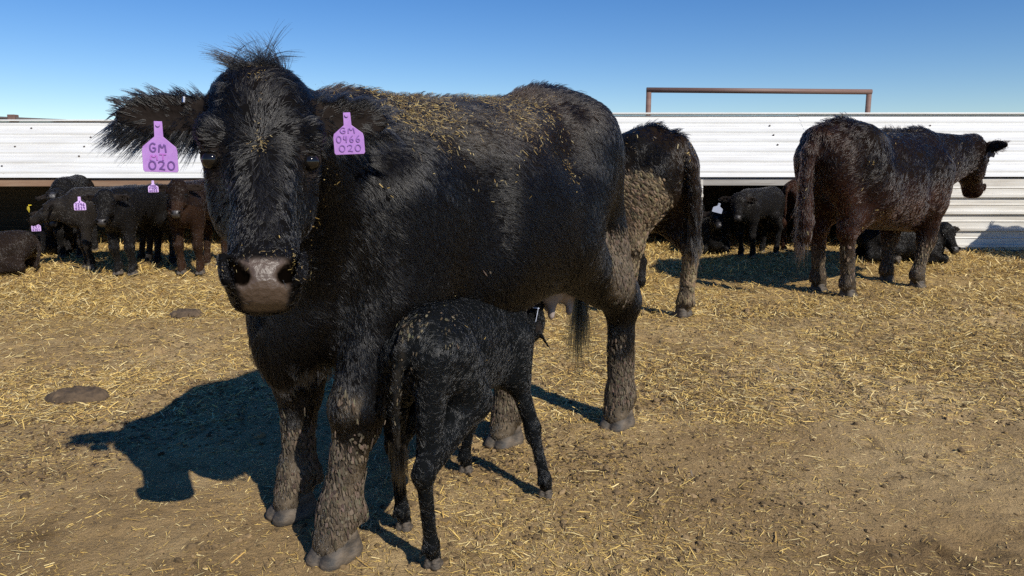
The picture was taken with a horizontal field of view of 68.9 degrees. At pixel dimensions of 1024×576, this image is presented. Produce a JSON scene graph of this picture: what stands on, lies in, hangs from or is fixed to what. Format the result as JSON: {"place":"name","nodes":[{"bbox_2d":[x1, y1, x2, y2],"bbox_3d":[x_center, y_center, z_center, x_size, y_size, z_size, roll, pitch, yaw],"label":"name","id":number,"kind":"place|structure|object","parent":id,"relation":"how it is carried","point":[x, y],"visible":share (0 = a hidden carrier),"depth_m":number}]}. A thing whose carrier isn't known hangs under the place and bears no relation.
{"place":"outdoors","nodes":[
{"label":"outdoors","id":0,"kind":"place"},
{"bbox_2d":[0,229,1023,575],"bbox_3d":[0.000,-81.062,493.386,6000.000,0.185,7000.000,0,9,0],"label":"ground","id":1,"kind":"structure","parent":0,"point":[980,531],"depth_m":2.74},
{"bbox_2d":[0,114,45,118],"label":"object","id":2,"kind":"object","parent":1,"relation":"on","point":[11,116],"visible":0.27,"depth_m":11.31},
{"bbox_2d":[28,211,73,255],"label":"calf","id":3,"kind":"object","parent":1,"relation":"on","point":[43,233],"visible":0.38,"depth_m":7.96},
{"bbox_2d":[35,174,98,257],"bbox_3d":[-4.719,-0.765,7.973,0.378,0.862,1.308,-2,10,-14],"label":"calf","id":4,"kind":"object","parent":1,"relation":"on","point":[61,186],"visible":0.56,"depth_m":7.87},
{"bbox_2d":[44,385,109,404],"bbox_3d":[-2.030,0.495,3.489,0.293,0.067,0.216,0,9,0],"label":"manure pat","id":5,"kind":"object","parent":1,"relation":"on","point":[77,394],"visible":0.98,"depth_m":3.44},
{"bbox_2d":[27,184,153,269],"bbox_3d":[-4.132,-0.613,7.444,1.164,0.808,0.412,-9,13,-43],"label":"calf","id":6,"kind":"object","parent":1,"relation":"on","point":[82,222],"visible":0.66,"depth_m":7.21},
{"bbox_2d":[0,119,213,229],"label":"calf shelter","id":7,"kind":"object","parent":1,"relation":"on","point":[38,157],"visible":0.28,"depth_m":8.60},
{"bbox_2d":[74,183,176,275],"bbox_3d":[-3.592,-0.561,7.160,0.408,0.835,1.115,2,10,14],"label":"calf","id":8,"kind":"object","parent":1,"relation":"on","point":[126,211],"visible":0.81,"depth_m":6.99},
{"bbox_2d":[168,308,202,318],"bbox_3d":[-2.351,0.182,5.400,0.270,0.067,0.209,0,9,0],"label":"manure pat","id":9,"kind":"object","parent":1,"relation":"on","point":[181,313],"visible":0.98,"depth_m":5.35},
{"bbox_2d":[148,178,227,274],"bbox_3d":[-3.049,-0.611,7.235,0.445,0.902,1.134,0,9,1],"label":"calf","id":10,"kind":"object","parent":1,"relation":"on","point":[186,206],"visible":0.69,"depth_m":6.96},
{"bbox_2d":[87,19,641,571],"bbox_3d":[-0.265,0.009,2.425,0.804,1.361,1.973,6,11,33],"label":"cow","id":11,"kind":"object","parent":1,"relation":"on","point":[351,225],"visible":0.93,"depth_m":2.01},
{"bbox_2d":[380,297,552,571],"bbox_3d":[-0.071,0.338,2.393,0.382,0.716,1.043,4,10,22],"label":"calf","id":12,"kind":"object","parent":1,"relation":"on","point":[447,366],"visible":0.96,"depth_m":2.00},
{"bbox_2d":[0,228,1023,575],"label":"straw","id":13,"kind":"object","parent":1,"relation":"on","point":[180,304],"visible":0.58,"depth_m":3.82},
{"bbox_2d":[0,230,41,273],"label":"calf","id":14,"kind":"object","parent":13,"relation":"on","point":[20,250],"visible":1,"depth_m":7.11},
{"bbox_2d":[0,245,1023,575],"bbox_3d":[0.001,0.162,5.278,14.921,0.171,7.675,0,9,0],"label":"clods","id":15,"kind":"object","parent":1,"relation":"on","point":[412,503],"visible":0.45,"depth_m":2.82},
{"bbox_2d":[637,236,648,287],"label":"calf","id":16,"kind":"object","parent":1,"relation":"on","point":[641,279],"visible":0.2,"depth_m":6.52},
{"bbox_2d":[622,120,704,317],"bbox_3d":[0.529,-0.561,5.849,0.773,1.370,2.213,-7,12,-38],"label":"cow","id":17,"kind":"object","parent":1,"relation":"on","point":[662,190],"visible":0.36,"depth_m":5.04},
{"bbox_2d":[656,200,731,238],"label":"calf","id":18,"kind":"object","parent":1,"relation":"on","point":[725,206],"visible":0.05,"depth_m":8.99},
{"bbox_2d":[701,211,733,254],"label":"calf","id":19,"kind":"object","parent":1,"relation":"on","point":[716,234],"visible":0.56,"depth_m":8.10},
{"bbox_2d":[712,186,785,258],"bbox_3d":[2.563,-0.700,7.968,1.104,0.740,0.318,-8,12,-39],"label":"calf","id":20,"kind":"object","parent":1,"relation":"on","point":[762,207],"visible":0.95,"depth_m":7.88},
{"bbox_2d":[646,87,872,112],"bbox_3d":[3.728,-1.907,11.442,3.401,2.265,0.078,0,9,0],"label":"pipe rail","id":21,"kind":"object","parent":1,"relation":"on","point":[866,92],"visible":0.56,"depth_m":11.23},
{"bbox_2d":[728,186,793,243],"bbox_3d":[3.155,-0.936,9.207,1.094,0.781,0.335,3,10,18],"label":"calf","id":22,"kind":"object","parent":1,"relation":"on","point":[735,190],"visible":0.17,"depth_m":9.21},
{"bbox_2d":[780,179,826,251],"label":"calf","id":23,"kind":"object","parent":1,"relation":"on","point":[789,190],"visible":0.31,"depth_m":8.25},
{"bbox_2d":[612,113,1023,251],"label":"calf shelter","id":24,"kind":"object","parent":1,"relation":"on","point":[733,150],"visible":0.31,"depth_m":8.65},
{"bbox_2d":[790,111,1008,296],"bbox_3d":[3.417,-0.742,6.623,2.709,1.489,0.812,-6,11,-30],"label":"cow","id":25,"kind":"object","parent":1,"relation":"on","point":[854,178],"visible":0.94,"depth_m":6.05},
{"bbox_2d":[855,222,960,263],"bbox_3d":[4.072,-0.479,7.734,1.080,0.431,0.474,2,10,10],"label":"calf","id":26,"kind":"object","parent":1,"relation":"on","point":[868,241],"visible":0.48,"depth_m":7.57},
{"bbox_2d":[0,0,1023,118],"label":"sky","id":27,"kind":"structure","parent":0,"point":[60,59]}
]}

